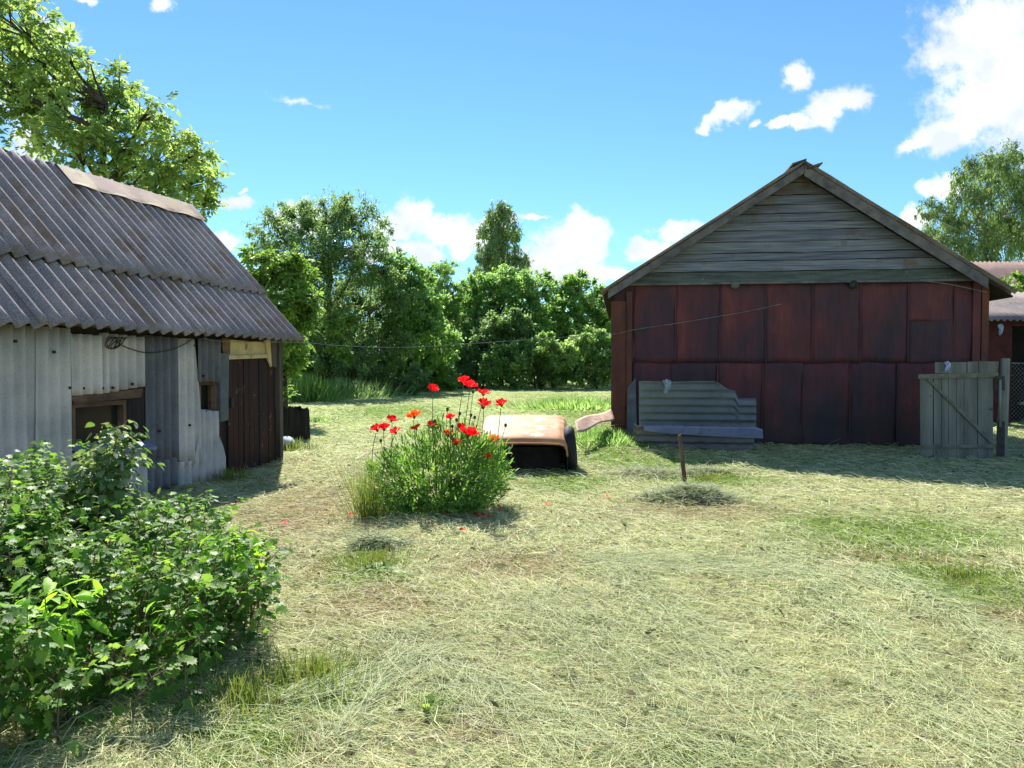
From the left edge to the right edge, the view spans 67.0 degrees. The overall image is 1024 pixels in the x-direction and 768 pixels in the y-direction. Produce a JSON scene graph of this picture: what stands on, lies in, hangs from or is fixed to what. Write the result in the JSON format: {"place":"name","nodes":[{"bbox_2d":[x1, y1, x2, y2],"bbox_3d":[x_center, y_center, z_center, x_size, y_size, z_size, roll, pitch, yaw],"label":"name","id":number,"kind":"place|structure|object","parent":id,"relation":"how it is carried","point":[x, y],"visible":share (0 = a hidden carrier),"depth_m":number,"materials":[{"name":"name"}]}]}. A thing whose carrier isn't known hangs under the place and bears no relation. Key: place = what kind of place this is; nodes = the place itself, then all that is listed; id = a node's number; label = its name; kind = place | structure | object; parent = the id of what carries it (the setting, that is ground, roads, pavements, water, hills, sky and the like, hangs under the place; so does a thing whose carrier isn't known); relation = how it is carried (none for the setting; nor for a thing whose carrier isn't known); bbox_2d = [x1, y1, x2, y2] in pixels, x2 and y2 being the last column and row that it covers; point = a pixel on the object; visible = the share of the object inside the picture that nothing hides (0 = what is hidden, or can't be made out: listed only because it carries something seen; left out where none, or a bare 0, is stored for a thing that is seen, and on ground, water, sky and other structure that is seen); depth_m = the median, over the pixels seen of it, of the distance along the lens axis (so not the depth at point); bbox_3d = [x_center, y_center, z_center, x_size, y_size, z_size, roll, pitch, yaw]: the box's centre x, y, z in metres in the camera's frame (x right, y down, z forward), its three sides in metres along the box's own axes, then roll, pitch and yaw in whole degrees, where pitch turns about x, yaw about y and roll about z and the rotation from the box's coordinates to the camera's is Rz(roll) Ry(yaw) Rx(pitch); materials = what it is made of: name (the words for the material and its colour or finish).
{"place":"outdoors","nodes":[
{"label":"outdoors","id":0,"kind":"place"},
{"bbox_2d":[0,377,1023,767],"bbox_3d":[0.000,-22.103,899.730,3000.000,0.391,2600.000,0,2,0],"label":"ground","id":1,"kind":"structure","parent":0,"point":[454,403],"depth_m":6.20,"materials":[{"name":"plant"}]},
{"bbox_2d":[0,559,111,730],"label":"tall weed","id":2,"kind":"object","parent":1,"relation":"on","point":[56,635],"visible":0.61,"depth_m":3.55,"materials":[{"name":"green plant"}]},
{"bbox_2d":[0,475,133,630],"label":"raspberry bush","id":3,"kind":"object","parent":1,"relation":"on","point":[83,533],"visible":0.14,"depth_m":4.46,"materials":[{"name":"green plant"}]},
{"bbox_2d":[25,420,164,552],"bbox_3d":[-2.990,0.896,5.364,0.950,1.268,1.126,0,2,0],"label":"raspberry bush","id":4,"kind":"object","parent":1,"relation":"on","point":[109,460],"visible":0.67,"depth_m":5.37,"materials":[{"name":"green plant"}]},
{"bbox_2d":[0,0,234,223],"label":"walnut tree","id":5,"kind":"object","parent":1,"relation":"on","point":[97,122],"visible":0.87,"depth_m":17.67,"materials":[{"name":"green plant"}]},
{"bbox_2d":[0,439,298,766],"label":"currant bush","id":6,"kind":"object","parent":1,"relation":"on","point":[148,553],"visible":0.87,"depth_m":4.10,"materials":[{"name":"green plant"}]},
{"bbox_2d":[129,496,256,537],"bbox_3d":[-2.077,0.882,5.068,0.821,0.211,0.136,-1,2,-29],"label":"dry twig","id":7,"kind":"object","parent":6,"relation":"on","point":[185,516],"visible":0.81,"depth_m":4.98,"materials":[{"name":"brown wood"}]},
{"bbox_2d":[0,147,303,499],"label":"shed","id":8,"kind":"structure","parent":1,"relation":"on","point":[90,263],"depth_m":9.89,"materials":[{"name":"grey metal"}]},
{"bbox_2d":[72,400,126,451],"bbox_3d":[-4.847,0.474,9.018,0.120,0.545,0.807,0,2,15],"label":"window","id":9,"kind":"structure","parent":8,"relation":"in","point":[112,411],"depth_m":9.03,"materials":[{"name":"brown wood"}]},
{"bbox_2d":[105,337,193,352],"bbox_3d":[-4.508,-0.497,9.717,0.085,0.220,1.567,0,2,14],"label":"cable coil","id":10,"kind":"object","parent":8,"relation":"hanging from","point":[118,345],"visible":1,"depth_m":9.14,"materials":[{"name":"black rubber"}]},
{"bbox_2d":[199,382,213,411],"bbox_3d":[-4.336,0.180,10.863,0.120,0.420,0.322,0,2,15],"label":"window","id":11,"kind":"structure","parent":8,"relation":"in","point":[203,386],"depth_m":10.91,"materials":[{"name":"brown wood"}]},
{"bbox_2d":[227,358,272,471],"bbox_3d":[-3.970,0.441,11.867,0.105,1.752,1.159,0,2,15],"label":"door","id":12,"kind":"structure","parent":8,"relation":"in","point":[250,422],"depth_m":11.84,"materials":[{"name":"brown wood"}]},
{"bbox_2d":[204,304,779,347],"bbox_3d":[0.203,-1.106,13.810,10.910,0.930,1.824,-1,2,-28],"label":"overhead cable","id":13,"kind":"object","parent":8,"relation":"attached to","point":[484,342],"visible":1,"depth_m":14.23,"materials":[{"name":"black rubber"}]},
{"bbox_2d":[136,595,222,691],"bbox_3d":[-1.683,1.313,3.900,0.423,0.512,0.306,-1,2,-37],"label":"tall weed","id":14,"kind":"object","parent":1,"relation":"on","point":[163,629],"visible":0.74,"depth_m":3.87,"materials":[{"name":"green plant"}]},
{"bbox_2d":[164,530,277,634],"bbox_3d":[-1.673,1.212,4.719,0.520,0.669,0.906,0,2,11],"label":"tall weed","id":15,"kind":"object","parent":1,"relation":"on","point":[247,559],"visible":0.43,"depth_m":4.63,"materials":[{"name":"green plant"}]},
{"bbox_2d":[199,466,275,482],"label":"grass tuft","id":16,"kind":"object","parent":1,"relation":"on","point":[231,476],"visible":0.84,"depth_m":10.90,"materials":[{"name":"green plant"}]},
{"bbox_2d":[110,650,374,741],"bbox_3d":[-1.269,1.473,3.723,1.217,0.197,0.908,0,2,0],"label":"grass tuft","id":17,"kind":"object","parent":1,"relation":"on","point":[248,695],"visible":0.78,"depth_m":3.73,"materials":[{"name":"green plant"}]},
{"bbox_2d":[234,241,325,407],"bbox_3d":[-6.749,-1.406,21.890,2.801,5.365,2.998,-1,2,-19],"label":"ash sapling","id":18,"kind":"object","parent":1,"relation":"on","point":[298,308],"visible":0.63,"depth_m":21.85,"materials":[{"name":"green plant"}]},
{"bbox_2d":[283,436,294,452],"bbox_3d":[-4.157,1.104,14.186,0.318,0.310,0.398,-1,2,-34],"label":"bucket","id":19,"kind":"object","parent":1,"relation":"on","point":[286,438],"visible":0.36,"depth_m":14.13,"materials":[{"name":"metal"}]},
{"bbox_2d":[283,406,295,436],"bbox_3d":[-4.882,0.842,16.928,0.280,0.730,0.260,0,2,0],"label":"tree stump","id":20,"kind":"object","parent":1,"relation":"on","point":[284,421],"visible":0.29,"depth_m":16.81,"materials":[{"name":"brown wood"}]},
{"bbox_2d":[287,406,309,440],"bbox_3d":[-4.601,0.864,16.621,0.516,0.763,0.503,0,2,0],"label":"tree stump","id":21,"kind":"object","parent":1,"relation":"on","point":[298,421],"visible":0.94,"depth_m":16.44,"materials":[{"name":"brown wood"}]},
{"bbox_2d":[283,437,338,452],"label":"grass tuft","id":22,"kind":"object","parent":1,"relation":"on","point":[292,445],"visible":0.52,"depth_m":14.06,"materials":[{"name":"green plant"}]},
{"bbox_2d":[310,417,341,422],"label":"grass tuft","id":23,"kind":"object","parent":1,"relation":"on","point":[319,419],"visible":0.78,"depth_m":21.91,"materials":[{"name":"green plant"}]},
{"bbox_2d":[288,372,366,402],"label":"grass tuft","id":24,"kind":"object","parent":1,"relation":"on","point":[307,388],"visible":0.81,"depth_m":33.46,"materials":[{"name":"green plant"}]},
{"bbox_2d":[228,636,429,701],"bbox_3d":[-0.972,1.475,4.034,1.080,0.182,0.798,0,2,0],"label":"grass tuft","id":25,"kind":"object","parent":1,"relation":"on","point":[318,664],"visible":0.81,"depth_m":4.04,"materials":[{"name":"green plant"}]},
{"bbox_2d":[237,186,422,388],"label":"hedge tree","id":26,"kind":"object","parent":1,"relation":"on","point":[327,245],"visible":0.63,"depth_m":41.61,"materials":[{"name":"green plant"}]},
{"bbox_2d":[319,309,359,386],"bbox_3d":[-8.503,-1.443,38.505,1.941,4.568,1.678,1,2,28],"label":"tree","id":27,"kind":"object","parent":1,"relation":"on","point":[339,338],"visible":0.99,"depth_m":38.36,"materials":[{"name":"green plant"}]},
{"bbox_2d":[288,376,417,398],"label":"grass tuft","id":28,"kind":"object","parent":1,"relation":"on","point":[368,392],"visible":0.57,"depth_m":37.46,"materials":[{"name":"green plant"}]},
{"bbox_2d":[287,320,433,394],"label":"shrub","id":29,"kind":"object","parent":1,"relation":"on","point":[320,365],"visible":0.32,"depth_m":41.75,"materials":[{"name":"green plant"}]},
{"bbox_2d":[326,450,420,521],"bbox_3d":[-1.453,1.046,8.203,0.886,0.801,1.031,-1,2,-33],"label":"grass tuft","id":30,"kind":"object","parent":1,"relation":"on","point":[366,508],"visible":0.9,"depth_m":8.14,"materials":[{"name":"green plant"}]},
{"bbox_2d":[322,526,428,553],"bbox_3d":[-1.208,1.425,6.892,0.967,0.338,0.604,-1,2,-30],"label":"hay heap","id":31,"kind":"object","parent":1,"relation":"on","point":[374,537],"visible":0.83,"depth_m":6.86,"materials":[{"name":"beige plant"}]},
{"bbox_2d":[370,423,380,470],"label":"poppy","id":32,"kind":"object","parent":1,"relation":"on","point":[374,427],"visible":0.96,"depth_m":8.70,"materials":[{"name":"red plant"}]},
{"bbox_2d":[311,542,451,573],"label":"grass tuft","id":33,"kind":"object","parent":1,"relation":"on","point":[371,558],"visible":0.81,"depth_m":6.36,"materials":[{"name":"green plant"}]},
{"bbox_2d":[364,562,399,572],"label":"weed","id":34,"kind":"object","parent":1,"relation":"on","point":[385,565],"visible":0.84,"depth_m":6.15,"materials":[{"name":"green plant"}]},
{"bbox_2d":[378,422,389,477],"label":"poppy","id":35,"kind":"object","parent":1,"relation":"on","point":[384,426],"visible":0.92,"depth_m":8.66,"materials":[{"name":"red plant"}]},
{"bbox_2d":[384,426,399,482],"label":"poppy","id":36,"kind":"object","parent":1,"relation":"on","point":[394,429],"visible":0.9,"depth_m":8.60,"materials":[{"name":"red plant"}]},
{"bbox_2d":[386,414,398,460],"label":"poppy","id":37,"kind":"object","parent":1,"relation":"on","point":[391,418],"visible":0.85,"depth_m":8.95,"materials":[{"name":"red plant"}]},
{"bbox_2d":[394,570,416,578],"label":"weed","id":38,"kind":"object","parent":1,"relation":"on","point":[399,572],"visible":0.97,"depth_m":5.96,"materials":[{"name":"green plant"}]},
{"bbox_2d":[406,409,420,479],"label":"poppy","id":39,"kind":"object","parent":1,"relation":"on","point":[414,413],"visible":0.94,"depth_m":8.66,"materials":[{"name":"orange plant"}]},
{"bbox_2d":[366,249,466,390],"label":"hedge tree","id":40,"kind":"object","parent":1,"relation":"on","point":[422,314],"visible":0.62,"depth_m":44.34,"materials":[{"name":"green plant"}]},
{"bbox_2d":[410,423,423,504],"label":"poppy","id":41,"kind":"object","parent":1,"relation":"on","point":[416,426],"visible":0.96,"depth_m":8.60,"materials":[{"name":"red plant"}]},
{"bbox_2d":[408,690,441,711],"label":"weed","id":42,"kind":"object","parent":1,"relation":"on","point":[431,702],"visible":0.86,"depth_m":3.68,"materials":[{"name":"green plant"}]},
{"bbox_2d":[427,420,438,490],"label":"poppy","id":43,"kind":"object","parent":1,"relation":"on","point":[430,423],"visible":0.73,"depth_m":8.95,"materials":[{"name":"red plant"}]},
{"bbox_2d":[433,419,435,493],"bbox_3d":[-0.862,0.907,8.630,0.034,1.036,0.033,-1,2,-22],"label":"poppy bud","id":44,"kind":"object","parent":1,"relation":"on","point":[434,420],"visible":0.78,"depth_m":8.62,"materials":[{"name":"green plant"}]},
{"bbox_2d":[354,384,518,517],"bbox_3d":[-0.835,0.754,8.725,1.864,1.518,1.359,0,2,0],"label":"poppy","id":45,"kind":"object","parent":1,"relation":"on","point":[451,491],"depth_m":8.60,"materials":[{"name":"green plant"}]},
{"bbox_2d":[411,259,471,384],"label":"hedge tree","id":46,"kind":"object","parent":1,"relation":"on","point":[443,270],"visible":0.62,"depth_m":53.71,"materials":[{"name":"green plant"}]},
{"bbox_2d":[444,407,448,488],"bbox_3d":[-0.750,0.842,8.881,0.055,1.151,0.034,-1,2,-21],"label":"poppy bud","id":47,"kind":"object","parent":1,"relation":"on","point":[447,409],"visible":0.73,"depth_m":8.87,"materials":[{"name":"green plant"}]},
{"bbox_2d":[286,296,610,387],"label":"undergrowth","id":48,"kind":"object","parent":1,"relation":"on","point":[465,329],"visible":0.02,"depth_m":55.55,"materials":[{"name":"green plant"}]},
{"bbox_2d":[443,428,453,482],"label":"poppy","id":49,"kind":"object","parent":1,"relation":"on","point":[448,433],"visible":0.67,"depth_m":8.85,"materials":[{"name":"orange plant"}]},
{"bbox_2d":[445,412,454,503],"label":"poppy","id":50,"kind":"object","parent":1,"relation":"on","point":[449,415],"visible":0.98,"depth_m":8.68,"materials":[{"name":"red plant"}]},
{"bbox_2d":[451,418,457,501],"bbox_3d":[-0.644,0.901,8.680,0.080,1.044,0.036,0,2,0],"label":"poppy bud","id":51,"kind":"object","parent":1,"relation":"on","point":[456,419],"visible":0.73,"depth_m":8.67,"materials":[{"name":"green plant"}]},
{"bbox_2d":[450,438,461,501],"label":"poppy","id":52,"kind":"object","parent":1,"relation":"on","point":[456,442],"visible":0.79,"depth_m":8.76,"materials":[{"name":"red plant"}]},
{"bbox_2d":[453,376,468,474],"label":"poppy","id":53,"kind":"object","parent":1,"relation":"on","point":[463,378],"visible":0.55,"depth_m":8.85,"materials":[{"name":"red plant"}]},
{"bbox_2d":[457,422,466,463],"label":"poppy","id":54,"kind":"object","parent":1,"relation":"on","point":[459,424],"visible":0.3,"depth_m":8.85,"materials":[{"name":"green plant"}]},
{"bbox_2d":[459,379,477,482],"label":"poppy","id":55,"kind":"object","parent":1,"relation":"on","point":[469,384],"visible":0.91,"depth_m":8.63,"materials":[{"name":"red plant"}]},
{"bbox_2d":[459,425,479,499],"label":"poppy","id":56,"kind":"object","parent":1,"relation":"on","point":[469,431],"visible":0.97,"depth_m":8.55,"materials":[{"name":"red plant"}]},
{"bbox_2d":[465,390,474,462],"bbox_3d":[-0.489,0.742,8.764,0.134,1.358,0.036,0,2,0],"label":"poppy bud","id":57,"kind":"object","parent":1,"relation":"on","point":[472,391],"visible":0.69,"depth_m":8.75,"materials":[{"name":"green plant"}]},
{"bbox_2d":[469,388,490,498],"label":"poppy","id":58,"kind":"object","parent":1,"relation":"on","point":[483,392],"visible":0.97,"depth_m":8.73,"materials":[{"name":"red plant"}]},
{"bbox_2d":[472,397,491,489],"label":"poppy","id":59,"kind":"object","parent":1,"relation":"on","point":[485,402],"visible":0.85,"depth_m":8.93,"materials":[{"name":"red plant"}]},
{"bbox_2d":[481,453,492,509],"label":"poppy","id":60,"kind":"object","parent":1,"relation":"on","point":[488,455],"visible":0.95,"depth_m":8.53,"materials":[{"name":"red plant"}]},
{"bbox_2d":[438,307,544,388],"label":"shrub","id":61,"kind":"object","parent":1,"relation":"on","point":[495,329],"visible":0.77,"depth_m":51.47,"materials":[{"name":"green plant"}]},
{"bbox_2d":[485,434,498,502],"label":"poppy","id":62,"kind":"object","parent":1,"relation":"on","point":[492,436],"visible":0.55,"depth_m":8.96,"materials":[{"name":"orange plant"}]},
{"bbox_2d":[487,423,506,508],"bbox_3d":[-0.169,0.930,8.589,0.233,0.992,0.036,0,2,0],"label":"poppy bud","id":63,"kind":"object","parent":1,"relation":"on","point":[505,424],"visible":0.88,"depth_m":8.58,"materials":[{"name":"green plant"}]},
{"bbox_2d":[493,398,506,509],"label":"poppy","id":64,"kind":"object","parent":1,"relation":"on","point":[501,401],"visible":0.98,"depth_m":8.54,"materials":[{"name":"red plant"}]},
{"bbox_2d":[437,260,563,385],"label":"hedge tree","id":65,"kind":"object","parent":1,"relation":"on","point":[522,286],"visible":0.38,"depth_m":56.21,"materials":[{"name":"green plant"}]},
{"bbox_2d":[467,199,533,315],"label":"birch tree","id":66,"kind":"object","parent":1,"relation":"on","point":[495,251],"visible":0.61,"depth_m":78.49,"materials":[{"name":"green plant"}]},
{"bbox_2d":[493,617,522,625],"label":"weed","id":67,"kind":"object","parent":1,"relation":"on","point":[508,622],"visible":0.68,"depth_m":4.91,"materials":[{"name":"green plant"}]},
{"bbox_2d":[0,384,1023,767],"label":"cut hay","id":68,"kind":"object","parent":1,"relation":"on","point":[672,566],"visible":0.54,"depth_m":4.59},
{"bbox_2d":[476,415,567,470],"bbox_3d":[0.188,0.931,12.340,1.481,0.791,1.478,0,2,0],"label":"car shell","id":69,"kind":"object","parent":1,"relation":"on","point":[538,442],"visible":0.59,"depth_m":11.99,"materials":[{"name":"paint"}]},
{"bbox_2d":[476,330,596,389],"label":"bush","id":70,"kind":"object","parent":1,"relation":"on","point":[549,359],"visible":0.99,"depth_m":49.37,"materials":[{"name":"green plant"}]},
{"bbox_2d":[468,396,610,411],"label":"grass tuft","id":71,"kind":"object","parent":1,"relation":"on","point":[564,403],"visible":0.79,"depth_m":28.34,"materials":[{"name":"green plant"}]},
{"bbox_2d":[522,651,566,665],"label":"weed","id":72,"kind":"object","parent":1,"relation":"on","point":[537,659],"visible":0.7,"depth_m":4.30,"materials":[{"name":"green plant"}]},
{"bbox_2d":[564,426,576,469],"bbox_3d":[0.911,0.995,12.030,0.211,0.686,0.690,0,2,7],"label":"tyre","id":73,"kind":"object","parent":1,"relation":"on","point":[569,436],"visible":0.89,"depth_m":11.76,"materials":[{"name":"rubber"}]},
{"bbox_2d":[541,268,610,384],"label":"hedge tree","id":74,"kind":"object","parent":1,"relation":"on","point":[589,304],"visible":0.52,"depth_m":58.95,"materials":[{"name":"green plant"}]},
{"bbox_2d":[566,322,610,388],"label":"bush","id":75,"kind":"object","parent":1,"relation":"on","point":[596,350],"visible":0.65,"depth_m":50.05,"materials":[{"name":"green plant"}]},
{"bbox_2d":[575,409,614,431],"bbox_3d":[1.629,0.702,15.153,0.289,0.327,2.313,1,2,29],"label":"metal sheet","id":76,"kind":"object","parent":1,"relation":"on","point":[585,423],"visible":1,"depth_m":15.03,"materials":[{"name":"beige metal"}]},
{"bbox_2d":[575,424,668,449],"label":"grass tuft","id":77,"kind":"object","parent":1,"relation":"on","point":[605,435],"visible":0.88,"depth_m":15.03,"materials":[{"name":"green plant"}]},
{"bbox_2d":[627,379,636,436],"bbox_3d":[2.448,0.562,15.776,0.220,1.350,0.540,0,2,8],"label":"board","id":78,"kind":"object","parent":1,"relation":"on","point":[631,408],"visible":0.64,"depth_m":15.81,"materials":[{"name":"grey wood"}]},
{"bbox_2d":[597,463,699,480],"bbox_3d":[2.069,1.307,11.340,1.783,0.328,1.208,0,2,-12],"label":"hay heap","id":79,"kind":"object","parent":1,"relation":"on","point":[641,470],"visible":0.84,"depth_m":11.25,"materials":[{"name":"beige plant"}]},
{"bbox_2d":[678,434,686,482],"bbox_3d":[2.294,1.086,10.378,0.200,0.829,0.063,-1,2,-32],"label":"stake","id":80,"kind":"object","parent":1,"relation":"on","point":[683,470],"visible":0.64,"depth_m":10.35,"materials":[{"name":"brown wood"}]},
{"bbox_2d":[615,477,764,506],"bbox_3d":[1.992,1.297,9.328,2.033,0.434,0.992,0,2,0],"label":"hay heap","id":81,"kind":"object","parent":1,"relation":"on","point":[710,491],"visible":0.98,"depth_m":9.21,"materials":[{"name":"beige plant"}]},
{"bbox_2d":[634,423,753,450],"bbox_3d":[3.461,1.045,14.713,2.276,0.658,0.370,0,2,8],"label":"leaning roof sheet","id":82,"kind":"object","parent":1,"relation":"on","point":[700,442],"visible":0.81,"depth_m":14.71,"materials":[{"name":"grey metal"}]},
{"bbox_2d":[644,426,762,437],"bbox_3d":[3.587,0.899,14.517,2.205,0.225,0.156,0,2,7],"label":"plank","id":83,"kind":"object","parent":82,"relation":"on","point":[749,432],"visible":1,"depth_m":14.48,"materials":[{"name":"grey wood"}]},
{"bbox_2d":[639,381,755,426],"bbox_3d":[3.487,0.505,14.466,2.217,1.140,0.726,0,2,8],"label":"leaning roof sheet","id":84,"kind":"object","parent":1,"relation":"on","point":[705,403],"visible":0.76,"depth_m":14.41,"materials":[{"name":"grey metal"}]},
{"bbox_2d":[663,379,671,393],"bbox_3d":[2.839,0.049,14.117,0.165,0.278,0.069,0,2,0],"label":"rag","id":85,"kind":"object","parent":84,"relation":"hanging from","point":[667,383],"visible":1,"depth_m":14.12,"materials":[{"name":"white fabric"}]},
{"bbox_2d":[642,470,773,485],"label":"grass tuft","id":86,"kind":"object","parent":1,"relation":"on","point":[708,477],"visible":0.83,"depth_m":10.90,"materials":[{"name":"green plant"}]},
{"bbox_2d":[671,462,759,477],"bbox_3d":[2.963,1.278,11.559,1.492,0.326,1.049,-1,2,-29],"label":"hay heap","id":87,"kind":"object","parent":1,"relation":"on","point":[700,469],"visible":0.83,"depth_m":11.46,"materials":[{"name":"beige plant"}]},
{"bbox_2d":[601,158,1017,446],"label":"barn","id":88,"kind":"structure","parent":1,"relation":"on","point":[854,333],"depth_m":15.57,"materials":[{"name":"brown wood"}]},
{"bbox_2d":[920,280,986,292],"bbox_3d":[8.613,-1.906,15.106,1.243,0.254,0.040,0,2,6],"label":"barn cable","id":89,"kind":"object","parent":88,"relation":"attached to","point":[952,284],"visible":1,"depth_m":15.12,"materials":[{"name":"grey rubber"}]},
{"bbox_2d":[810,581,846,592],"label":"weed","id":90,"kind":"object","parent":1,"relation":"on","point":[826,586],"visible":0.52,"depth_m":5.63,"materials":[{"name":"green plant"}]},
{"bbox_2d":[876,557,1023,593],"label":"grass tuft","id":91,"kind":"object","parent":1,"relation":"on","point":[961,574],"visible":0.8,"depth_m":5.93,"materials":[{"name":"green plant"}]},
{"bbox_2d":[913,138,1023,261],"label":"birch tree","id":92,"kind":"object","parent":1,"relation":"on","point":[1005,227],"visible":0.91,"depth_m":44.83,"materials":[{"name":"green plant"}]},
{"bbox_2d":[970,261,1023,325],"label":"long outbuilding","id":93,"kind":"structure","parent":1,"relation":"on","point":[997,269],"depth_m":33.23,"materials":[{"name":"grey metal"}]},
{"bbox_2d":[996,358,1009,458],"bbox_3d":[8.570,0.475,13.496,0.186,1.844,0.176,0,2,0],"label":"gate post","id":94,"kind":"object","parent":1,"relation":"on","point":[1005,368],"visible":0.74,"depth_m":13.42,"materials":[{"name":"grey wood"}]},
{"bbox_2d":[918,361,1004,458],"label":"wooden gate","id":95,"kind":"structure","parent":94,"relation":"attached to","point":[968,427],"depth_m":13.39,"materials":[{"name":"grey wood"}]},
{"bbox_2d":[945,361,950,370],"bbox_3d":[7.503,-0.307,13.303,0.124,0.181,0.068,0,2,0],"label":"rag","id":96,"kind":"object","parent":95,"relation":"hanging from","point":[948,364],"visible":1,"depth_m":13.30,"materials":[{"name":"white fabric"}]},
{"bbox_2d":[988,291,1023,423],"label":"outbuilding","id":97,"kind":"structure","parent":1,"relation":"on","point":[1007,314],"depth_m":21.12,"materials":[{"name":"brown wood"}]},
{"bbox_2d":[998,324,1003,334],"bbox_3d":[12.942,-1.439,20.455,0.170,0.307,0.069,0,2,0],"label":"rag","id":98,"kind":"object","parent":97,"relation":"hanging from","point":[1001,327],"visible":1,"depth_m":20.46,"materials":[{"name":"white fabric"}]},
{"bbox_2d":[1011,326,1023,421],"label":"doorway","id":99,"kind":"structure","parent":97,"relation":"in","point":[1017,331],"depth_m":21.90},
{"bbox_2d":[999,270,1023,325],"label":"bush","id":100,"kind":"object","parent":1,"relation":"on","point":[1017,275],"visible":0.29,"depth_m":26.15,"materials":[{"name":"green plant"}]},
{"bbox_2d":[1010,363,1023,454],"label":"chain link fence","id":101,"kind":"object","parent":1,"relation":"on","point":[1017,410],"visible":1,"depth_m":13.63,"materials":[{"name":"metal"}]},
{"bbox_2d":[0,0,1023,327],"label":"sky","id":102,"kind":"structure","parent":0,"point":[613,131],"materials":[{"name":"blue"}]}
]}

